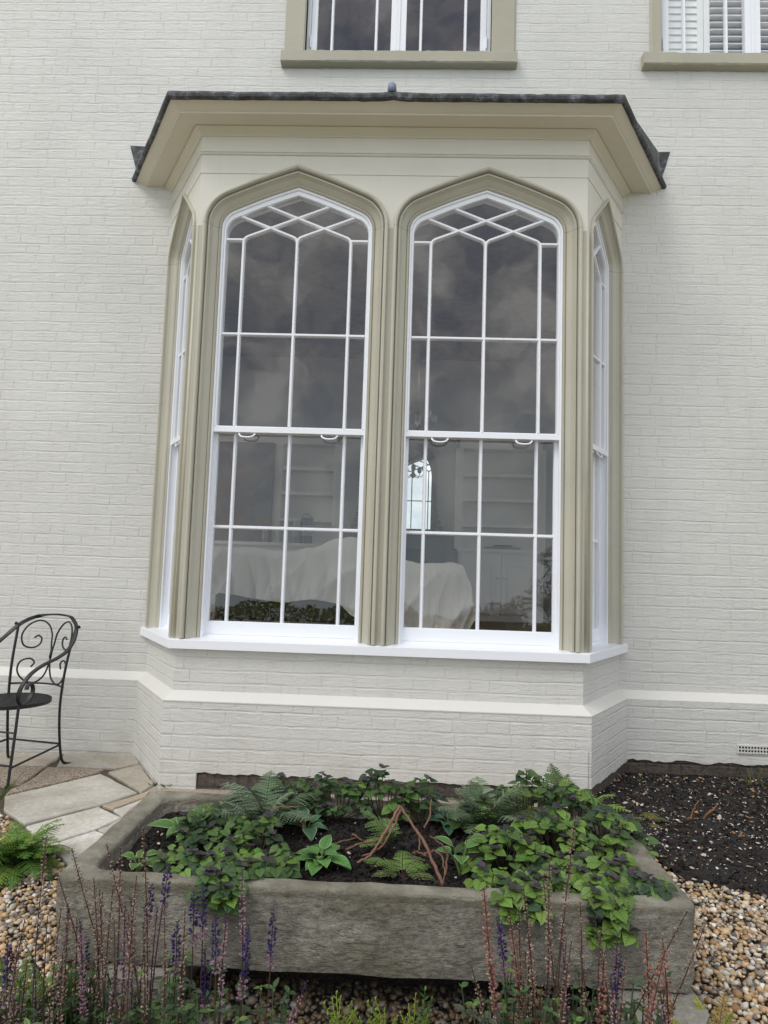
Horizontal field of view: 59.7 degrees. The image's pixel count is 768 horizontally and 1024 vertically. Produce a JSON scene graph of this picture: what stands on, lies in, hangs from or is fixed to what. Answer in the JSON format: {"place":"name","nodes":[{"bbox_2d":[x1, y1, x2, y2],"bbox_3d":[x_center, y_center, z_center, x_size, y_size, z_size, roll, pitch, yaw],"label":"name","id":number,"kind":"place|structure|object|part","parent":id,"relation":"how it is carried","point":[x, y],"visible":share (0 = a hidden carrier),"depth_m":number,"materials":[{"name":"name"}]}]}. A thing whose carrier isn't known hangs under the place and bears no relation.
{"place":"outdoors","nodes":[
{"label":"outdoors","id":0,"kind":"place"},
{"bbox_2d":[0,770,28,800],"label":"grass tuft","id":1,"kind":"object","parent":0,"point":[7,790],"visible":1,"depth_m":3.58,"materials":[{"name":"green plant"}]},
{"bbox_2d":[0,752,155,866],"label":"patio","id":2,"kind":"structure","parent":0,"point":[88,799],"depth_m":3.80,"materials":[{"name":"beige stone"}]},
{"bbox_2d":[0,613,80,788],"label":"garden chair","id":3,"kind":"object","parent":2,"relation":"on","point":[18,700],"visible":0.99,"depth_m":4.31,"materials":[{"name":"black metal"}]},
{"bbox_2d":[262,530,267,541],"bbox_3d":[-1.587,0.317,8.923,0.083,0.172,0.083,2,-5,2],"label":"tin","id":4,"kind":"object","parent":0,"point":[264,535],"visible":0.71,"depth_m":8.89,"materials":[{"name":"metal"}]},
{"bbox_2d":[214,593,354,622],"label":"hedge","id":5,"kind":"object","parent":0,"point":[241,608],"visible":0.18,"depth_m":6.42,"materials":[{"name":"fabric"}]},
{"bbox_2d":[211,537,356,616],"bbox_3d":[-0.836,0.660,6.612,1.782,0.833,0.878,2,-5,2],"label":"dust sheet","id":6,"kind":"object","parent":5,"relation":"on","point":[311,573],"visible":0.69,"depth_m":6.31,"materials":[{"name":"white fabric"}]},
{"bbox_2d":[292,520,301,542],"bbox_3d":[-1.165,0.265,8.925,0.125,0.302,0.125,2,-5,2],"label":"paint tin","id":7,"kind":"object","parent":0,"point":[296,536],"visible":0.88,"depth_m":8.88,"materials":[{"name":"metal"}]},
{"bbox_2d":[301,514,312,542],"bbox_3d":[-1.033,0.222,8.945,0.158,0.400,0.156,2,-5,2],"label":"paint kettle","id":8,"kind":"object","parent":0,"point":[306,536],"visible":0.95,"depth_m":8.88,"materials":[{"name":"metal"}]},
{"bbox_2d":[145,786,544,806],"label":"path","id":9,"kind":"structure","parent":0,"point":[154,788],"depth_m":3.93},
{"bbox_2d":[0,813,767,1023],"bbox_3d":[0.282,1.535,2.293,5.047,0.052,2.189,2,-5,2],"label":"gravel","id":10,"kind":"structure","parent":0,"point":[754,994],"depth_m":2.21,"materials":[{"name":"beige gravel"}]},
{"bbox_2d":[0,819,73,892],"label":"fern","id":11,"kind":"object","parent":10,"relation":"on","point":[23,845],"visible":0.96,"depth_m":2.84,"materials":[{"name":"green plant"}]},
{"bbox_2d":[0,953,74,1023],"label":"plant","id":12,"kind":"object","parent":10,"relation":"on","point":[22,967],"visible":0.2,"depth_m":1.78,"materials":[{"name":"green plant"}]},
{"bbox_2d":[45,868,58,881],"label":"weed","id":13,"kind":"object","parent":10,"relation":"on","point":[50,877],"visible":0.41,"depth_m":2.76,"materials":[{"name":"green plant"}]},
{"bbox_2d":[0,838,111,1023],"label":"sage plant","id":14,"kind":"object","parent":10,"relation":"on","point":[7,1004],"visible":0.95,"depth_m":1.59,"materials":[{"name":"purple plant"}]},
{"bbox_2d":[10,941,104,1023],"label":"plant","id":15,"kind":"object","parent":10,"relation":"on","point":[40,993],"visible":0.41,"depth_m":1.72,"materials":[{"name":"green plant"}]},
{"bbox_2d":[28,847,189,1023],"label":"sage plant","id":16,"kind":"object","parent":10,"relation":"on","point":[90,1007],"visible":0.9,"depth_m":1.66,"materials":[{"name":"purple plant"}]},
{"bbox_2d":[70,827,212,1023],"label":"sage plant","id":17,"kind":"object","parent":10,"relation":"on","point":[131,953],"visible":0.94,"depth_m":1.62,"materials":[{"name":"purple plant"}]},
{"bbox_2d":[94,962,199,1013],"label":"stone block","id":18,"kind":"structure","parent":10,"relation":"on","point":[159,970],"depth_m":2.00,"materials":[{"name":"grey stone"}]},
{"bbox_2d":[54,791,694,992],"bbox_3d":[-0.032,1.298,2.393,1.939,0.262,0.813,2,-5,2],"label":"stone trough","id":19,"kind":"object","parent":18,"relation":"on","point":[389,930],"visible":0.54,"depth_m":2.00,"materials":[{"name":"stone"}]},
{"bbox_2d":[111,811,599,891],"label":"trough soil","id":20,"kind":"structure","parent":19,"relation":"in","point":[135,847],"depth_m":2.41,"materials":[{"name":"black soil"}]},
{"bbox_2d":[121,849,160,871],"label":"hosta","id":21,"kind":"object","parent":20,"relation":"on","point":[136,865],"visible":0.86,"depth_m":2.19,"materials":[{"name":"green plant"}]},
{"bbox_2d":[146,841,197,873],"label":"leafy plant","id":22,"kind":"object","parent":20,"relation":"on","point":[176,856],"visible":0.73,"depth_m":2.18,"materials":[{"name":"green plant"}]},
{"bbox_2d":[147,808,223,841],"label":"hosta","id":23,"kind":"object","parent":20,"relation":"on","point":[171,824],"visible":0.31,"depth_m":2.44,"materials":[{"name":"green plant"}]},
{"bbox_2d":[193,803,230,830],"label":"fern","id":24,"kind":"object","parent":20,"relation":"on","point":[206,806],"visible":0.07,"depth_m":2.60,"materials":[{"name":"green plant"}]},
{"bbox_2d":[166,801,265,914],"bbox_3d":[-0.564,1.129,2.244,0.337,0.177,0.622,3,-5,-15],"label":"leafy plant","id":25,"kind":"object","parent":20,"relation":"on","point":[216,872],"visible":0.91,"depth_m":2.13,"materials":[{"name":"green plant"}]},
{"bbox_2d":[222,784,279,820],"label":"leafy plant","id":26,"kind":"object","parent":20,"relation":"on","point":[237,797],"visible":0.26,"depth_m":2.72,"materials":[{"name":"green plant"}]},
{"bbox_2d":[212,811,301,878],"bbox_3d":[-0.419,1.128,2.253,0.408,0.167,0.242,-3,-7,44],"label":"leafy plant","id":27,"kind":"object","parent":20,"relation":"on","point":[275,865],"visible":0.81,"depth_m":2.24,"materials":[{"name":"green plant"}]},
{"bbox_2d":[209,771,318,826],"bbox_3d":[-0.462,1.129,2.626,0.417,0.207,0.423,2,-5,2],"label":"fern","id":28,"kind":"object","parent":20,"relation":"on","point":[255,807],"visible":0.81,"depth_m":2.61,"materials":[{"name":"green plant"}]},
{"bbox_2d":[262,806,310,840],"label":"thorny stem","id":29,"kind":"object","parent":20,"relation":"on","point":[302,824],"visible":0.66,"depth_m":2.53,"materials":[{"name":"brown plant"}]},
{"bbox_2d":[263,772,327,817],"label":"leafy plant","id":30,"kind":"object","parent":20,"relation":"on","point":[304,785],"visible":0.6,"depth_m":2.72,"materials":[{"name":"green plant"}]},
{"bbox_2d":[284,807,328,840],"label":"hosta","id":31,"kind":"object","parent":20,"relation":"on","point":[310,832],"visible":0.81,"depth_m":2.55,"materials":[{"name":"green plant"}]},
{"bbox_2d":[130,819,515,877],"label":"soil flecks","id":32,"kind":"object","parent":20,"relation":"on","point":[349,853],"visible":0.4,"depth_m":2.40,"materials":[{"name":"black soil"}]},
{"bbox_2d":[296,834,350,875],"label":"hosta","id":33,"kind":"object","parent":20,"relation":"on","point":[323,847],"visible":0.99,"depth_m":2.25,"materials":[{"name":"green plant"}]},
{"bbox_2d":[303,771,375,818],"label":"leafy plant","id":34,"kind":"object","parent":20,"relation":"on","point":[329,786],"visible":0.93,"depth_m":2.70,"materials":[{"name":"green plant"}]},
{"bbox_2d":[337,833,362,842],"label":"thorny stem","id":35,"kind":"object","parent":20,"relation":"on","point":[356,836],"visible":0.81,"depth_m":2.48,"materials":[{"name":"brown plant"}]},
{"bbox_2d":[359,810,402,846],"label":"fern","id":36,"kind":"object","parent":20,"relation":"on","point":[381,826],"visible":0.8,"depth_m":2.46,"materials":[{"name":"green plant"}]},
{"bbox_2d":[343,763,420,820],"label":"leafy plant","id":37,"kind":"object","parent":20,"relation":"on","point":[372,780],"visible":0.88,"depth_m":2.71,"materials":[{"name":"green plant"}]},
{"bbox_2d":[345,799,448,885],"bbox_3d":[0.056,1.118,2.302,0.344,0.211,0.197,1,-5,12],"label":"thorny stem","id":38,"kind":"object","parent":20,"relation":"on","point":[400,808],"visible":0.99,"depth_m":2.28,"materials":[{"name":"brown plant"}]},
{"bbox_2d":[364,851,434,880],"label":"fern","id":39,"kind":"object","parent":20,"relation":"on","point":[402,863],"visible":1,"depth_m":2.23,"materials":[{"name":"green plant"}]},
{"bbox_2d":[389,774,448,822],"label":"leafy plant","id":40,"kind":"object","parent":20,"relation":"on","point":[419,790],"visible":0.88,"depth_m":2.71,"materials":[{"name":"green plant"}]},
{"bbox_2d":[423,810,470,835],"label":"hosta","id":41,"kind":"object","parent":20,"relation":"on","point":[445,823],"visible":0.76,"depth_m":2.65,"materials":[{"name":"green plant"}]},
{"bbox_2d":[435,834,485,873],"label":"hosta","id":42,"kind":"object","parent":20,"relation":"on","point":[469,843],"visible":0.91,"depth_m":2.25,"materials":[{"name":"green plant"}]},
{"bbox_2d":[448,793,508,831],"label":"leafy plant","id":43,"kind":"object","parent":20,"relation":"on","point":[452,824],"visible":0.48,"depth_m":2.60,"materials":[{"name":"green plant"}]},
{"bbox_2d":[437,776,540,833],"bbox_3d":[0.415,1.157,2.607,0.433,0.204,0.386,2,-5,2],"label":"fern","id":44,"kind":"object","parent":20,"relation":"on","point":[472,797],"visible":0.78,"depth_m":2.60,"materials":[{"name":"green plant"}]},
{"bbox_2d":[454,824,555,925],"bbox_3d":[0.422,1.155,2.207,0.366,0.170,0.559,2,-5,2],"label":"leafy plant","id":45,"kind":"object","parent":20,"relation":"on","point":[511,889],"visible":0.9,"depth_m":2.10,"materials":[{"name":"green plant"}]},
{"bbox_2d":[509,800,540,817],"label":"fern","id":46,"kind":"object","parent":20,"relation":"on","point":[528,807],"visible":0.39,"depth_m":2.69,"materials":[{"name":"green plant"}]},
{"bbox_2d":[495,768,562,825],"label":"leafy plant","id":47,"kind":"object","parent":20,"relation":"on","point":[540,790],"visible":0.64,"depth_m":2.71,"materials":[{"name":"green plant"}]},
{"bbox_2d":[545,764,570,797],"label":"fern","id":48,"kind":"object","parent":20,"relation":"on","point":[556,781],"visible":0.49,"depth_m":2.96,"materials":[{"name":"green plant"}]},
{"bbox_2d":[534,780,611,826],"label":"leafy plant","id":49,"kind":"object","parent":20,"relation":"on","point":[581,802],"visible":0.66,"depth_m":2.67,"materials":[{"name":"green plant"}]},
{"bbox_2d":[509,801,640,949],"bbox_3d":[0.637,1.169,2.250,0.406,0.252,0.658,2,-5,2],"label":"leafy plant","id":50,"kind":"object","parent":20,"relation":"on","point":[594,886],"visible":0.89,"depth_m":2.10,"materials":[{"name":"green plant"}]},
{"bbox_2d":[558,804,677,900],"bbox_3d":[0.822,1.161,2.308,0.359,0.189,0.615,2,-5,2],"label":"leafy plant","id":51,"kind":"object","parent":20,"relation":"on","point":[641,882],"visible":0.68,"depth_m":2.35,"materials":[{"name":"green plant"}]},
{"bbox_2d":[559,779,628,812],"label":"fern","id":52,"kind":"object","parent":19,"relation":"on","point":[589,791],"visible":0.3,"depth_m":2.74,"materials":[{"name":"green plant"}]},
{"bbox_2d":[132,861,308,1023],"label":"sage plant","id":53,"kind":"object","parent":10,"relation":"on","point":[221,1011],"visible":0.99,"depth_m":1.64,"materials":[{"name":"purple plant"}]},
{"bbox_2d":[322,990,356,1023],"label":"seedling","id":54,"kind":"object","parent":10,"relation":"on","point":[353,1013],"visible":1,"depth_m":1.91,"materials":[{"name":"green plant"}]},
{"bbox_2d":[351,1009,373,1023],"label":"seedling","id":55,"kind":"object","parent":10,"relation":"on","point":[354,1016],"visible":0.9,"depth_m":1.90,"materials":[{"name":"green plant"}]},
{"bbox_2d":[366,997,397,1023],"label":"seedling","id":56,"kind":"object","parent":10,"relation":"on","point":[380,1014],"visible":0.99,"depth_m":1.91,"materials":[{"name":"green plant"}]},
{"bbox_2d":[0,0,767,802],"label":"house","id":57,"kind":"structure","parent":10,"relation":"on","point":[250,218],"depth_m":4.75,"materials":[{"name":"brick"}]},
{"bbox_2d":[159,217,192,627],"bbox_3d":[-1.335,-0.661,4.629,0.142,2.939,0.542,5,-6,-31],"label":"sash window","id":58,"kind":"structure","parent":57,"relation":"in","point":[186,255],"depth_m":4.79,"materials":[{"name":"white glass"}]},
{"bbox_2d":[210,434,342,611],"bbox_3d":[-1.631,0.126,9.094,2.050,2.460,0.473,2,-5,2],"label":"bookcase","id":59,"kind":"object","parent":57,"relation":"on","point":[315,479],"visible":0.24,"depth_m":9.20,"materials":[{"name":"paint"}]},
{"bbox_3d":[-2.369,0.831,8.843,0.466,0.765,0.054,2,-5,2],"label":"cupboard door","id":60,"kind":"part","parent":59,"relation":"part of","materials":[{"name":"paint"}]},
{"bbox_2d":[214,441,274,541],"bbox_3d":[-2.020,-0.281,9.089,1.010,1.355,0.030,2,-5,2],"label":"painting","id":61,"kind":"object","parent":59,"relation":"on","point":[254,484],"visible":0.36,"depth_m":9.07,"materials":[{"name":"fabric"}]},
{"bbox_3d":[-1.425,0.858,8.813,0.466,0.765,0.054,2,-5,2],"label":"cupboard door","id":62,"kind":"part","parent":59,"relation":"part of","materials":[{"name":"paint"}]},
{"bbox_2d":[200,188,371,642],"bbox_3d":[-0.602,-0.660,4.329,0.984,2.931,0.142,2,-5,2],"label":"sash window","id":63,"kind":"structure","parent":57,"relation":"in","point":[208,627],"depth_m":4.28,"materials":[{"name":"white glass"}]},
{"bbox_2d":[338,532,449,562],"bbox_3d":[0.123,0.835,9.046,1.500,1.149,0.337,2,-5,2],"label":"fireplace","id":64,"kind":"object","parent":57,"relation":"on","point":[435,547],"visible":0.21,"depth_m":8.97,"materials":[{"name":"stone"}]},
{"bbox_2d":[351,441,442,530],"bbox_3d":[0.196,-0.367,9.282,1.265,1.270,0.072,2,-5,2],"label":"mirror","id":65,"kind":"object","parent":57,"relation":"attached to","point":[415,486],"visible":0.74,"depth_m":9.26,"materials":[{"name":"clear glass"}]},
{"bbox_2d":[280,0,517,69],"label":"casement window","id":66,"kind":"structure","parent":57,"relation":"in","point":[502,55],"depth_m":5.05,"materials":[{"name":"paint"}]},
{"bbox_2d":[409,306,436,429],"bbox_3d":[0.395,-1.610,7.484,0.437,1.425,0.418,2,-5,2],"label":"chandelier","id":67,"kind":"object","parent":57,"relation":"hanging from","point":[417,425],"visible":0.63,"depth_m":7.43,"materials":[{"name":"grey metal"}]},
{"bbox_2d":[404,560,475,628],"bbox_3d":[0.469,0.814,6.401,0.762,0.713,0.794,2,-5,2],"label":"dust sheet","id":68,"kind":"object","parent":57,"relation":"on","point":[448,602],"visible":0.7,"depth_m":6.15,"materials":[{"name":"white fabric"}]},
{"bbox_2d":[398,190,562,649],"bbox_3d":[0.626,-0.624,4.289,0.984,2.931,0.142,2,-5,2],"label":"sash window","id":69,"kind":"structure","parent":57,"relation":"in","point":[418,635],"depth_m":4.24,"materials":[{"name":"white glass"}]},
{"bbox_2d":[453,440,545,622],"bbox_3d":[1.556,0.218,8.990,1.210,2.460,0.473,2,-5,2],"label":"bookcase","id":70,"kind":"object","parent":57,"relation":"on","point":[506,582],"visible":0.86,"depth_m":9.04,"materials":[{"name":"paint"}]},
{"bbox_3d":[1.263,0.937,8.725,0.519,0.765,0.054,2,-5,2],"label":"cupboard door","id":71,"kind":"part","parent":70,"relation":"part of","materials":[{"name":"paint"}]},
{"bbox_3d":[1.788,0.952,8.708,0.519,0.765,0.054,2,-5,2],"label":"cupboard door","id":72,"kind":"part","parent":70,"relation":"part of","materials":[{"name":"paint"}]},
{"bbox_2d":[592,219,608,643],"bbox_3d":[1.375,-0.582,4.541,0.142,2.939,0.542,-2,-6,35],"label":"sash window","id":73,"kind":"structure","parent":57,"relation":"in","point":[601,267],"depth_m":4.69,"materials":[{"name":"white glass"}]},
{"bbox_2d":[641,0,767,71],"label":"casement window","id":74,"kind":"structure","parent":57,"relation":"in","point":[680,31],"depth_m":5.09,"materials":[{"name":"paint"}]},
{"bbox_2d":[400,993,427,1023],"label":"seedling","id":75,"kind":"object","parent":10,"relation":"on","point":[408,1018],"visible":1,"depth_m":1.92,"materials":[{"name":"green plant"}]},
{"bbox_2d":[415,986,432,1023],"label":"seedling","id":76,"kind":"object","parent":10,"relation":"on","point":[424,1012],"visible":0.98,"depth_m":1.91,"materials":[{"name":"green plant"}]},
{"bbox_2d":[453,887,562,1023],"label":"sage plant","id":77,"kind":"object","parent":10,"relation":"on","point":[499,1008],"visible":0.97,"depth_m":1.63,"materials":[{"name":"purple plant"}]},
{"bbox_2d":[511,816,632,1023],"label":"sage plant","id":78,"kind":"object","parent":10,"relation":"on","point":[547,978],"visible":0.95,"depth_m":1.63,"materials":[{"name":"purple plant"}]},
{"bbox_2d":[550,909,706,1023],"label":"sage plant","id":79,"kind":"object","parent":10,"relation":"on","point":[631,1010],"visible":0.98,"depth_m":1.63,"materials":[{"name":"purple plant"}]},
{"bbox_2d":[591,987,708,1023],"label":"stone block","id":80,"kind":"object","parent":10,"relation":"on","point":[686,1011],"depth_m":1.91,"materials":[{"name":"grey stone"}]},
{"bbox_2d":[659,990,733,1023],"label":"fern","id":81,"kind":"object","parent":10,"relation":"on","point":[719,1018],"visible":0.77,"depth_m":1.90,"materials":[{"name":"green plant"}]},
{"bbox_2d":[483,547,520,549],"bbox_3d":[1.564,0.480,8.881,0.514,0.039,0.170,2,-5,2],"label":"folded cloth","id":82,"kind":"object","parent":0,"point":[512,548],"visible":0.84,"depth_m":8.82,"materials":[{"name":"grey fabric"}]},
{"bbox_2d":[493,545,512,546],"bbox_3d":[1.581,0.451,8.907,0.240,0.016,0.120,2,-5,2],"label":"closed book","id":83,"kind":"object","parent":82,"relation":"on","point":[504,545],"visible":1,"depth_m":8.85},
{"bbox_2d":[564,773,767,906],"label":"soil","id":84,"kind":"structure","parent":0,"point":[685,875],"depth_m":3.55,"materials":[{"name":"black soil"}]},
{"bbox_2d":[632,812,668,827],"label":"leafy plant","id":85,"kind":"object","parent":84,"relation":"on","point":[649,815],"visible":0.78,"depth_m":3.61,"materials":[{"name":"green plant"}]},
{"bbox_2d":[564,774,767,894],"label":"pale chips","id":86,"kind":"object","parent":84,"relation":"on","point":[702,854],"visible":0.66,"depth_m":3.63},
{"bbox_2d":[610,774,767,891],"bbox_3d":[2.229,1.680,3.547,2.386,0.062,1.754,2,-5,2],"label":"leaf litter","id":87,"kind":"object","parent":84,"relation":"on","point":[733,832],"visible":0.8,"depth_m":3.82,"materials":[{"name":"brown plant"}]},
{"bbox_2d":[688,800,716,818],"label":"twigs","id":88,"kind":"object","parent":84,"relation":"on","point":[709,811],"visible":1,"depth_m":3.68,"materials":[{"name":"brown wood"}]},
{"bbox_2d":[742,769,762,784],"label":"weed","id":89,"kind":"object","parent":84,"relation":"on","point":[750,777],"visible":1,"depth_m":4.30,"materials":[{"name":"green plant"}]},
{"bbox_2d":[754,765,765,786],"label":"weed","id":90,"kind":"object","parent":84,"relation":"on","point":[763,779],"visible":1,"depth_m":4.29,"materials":[{"name":"green plant"}]}
]}

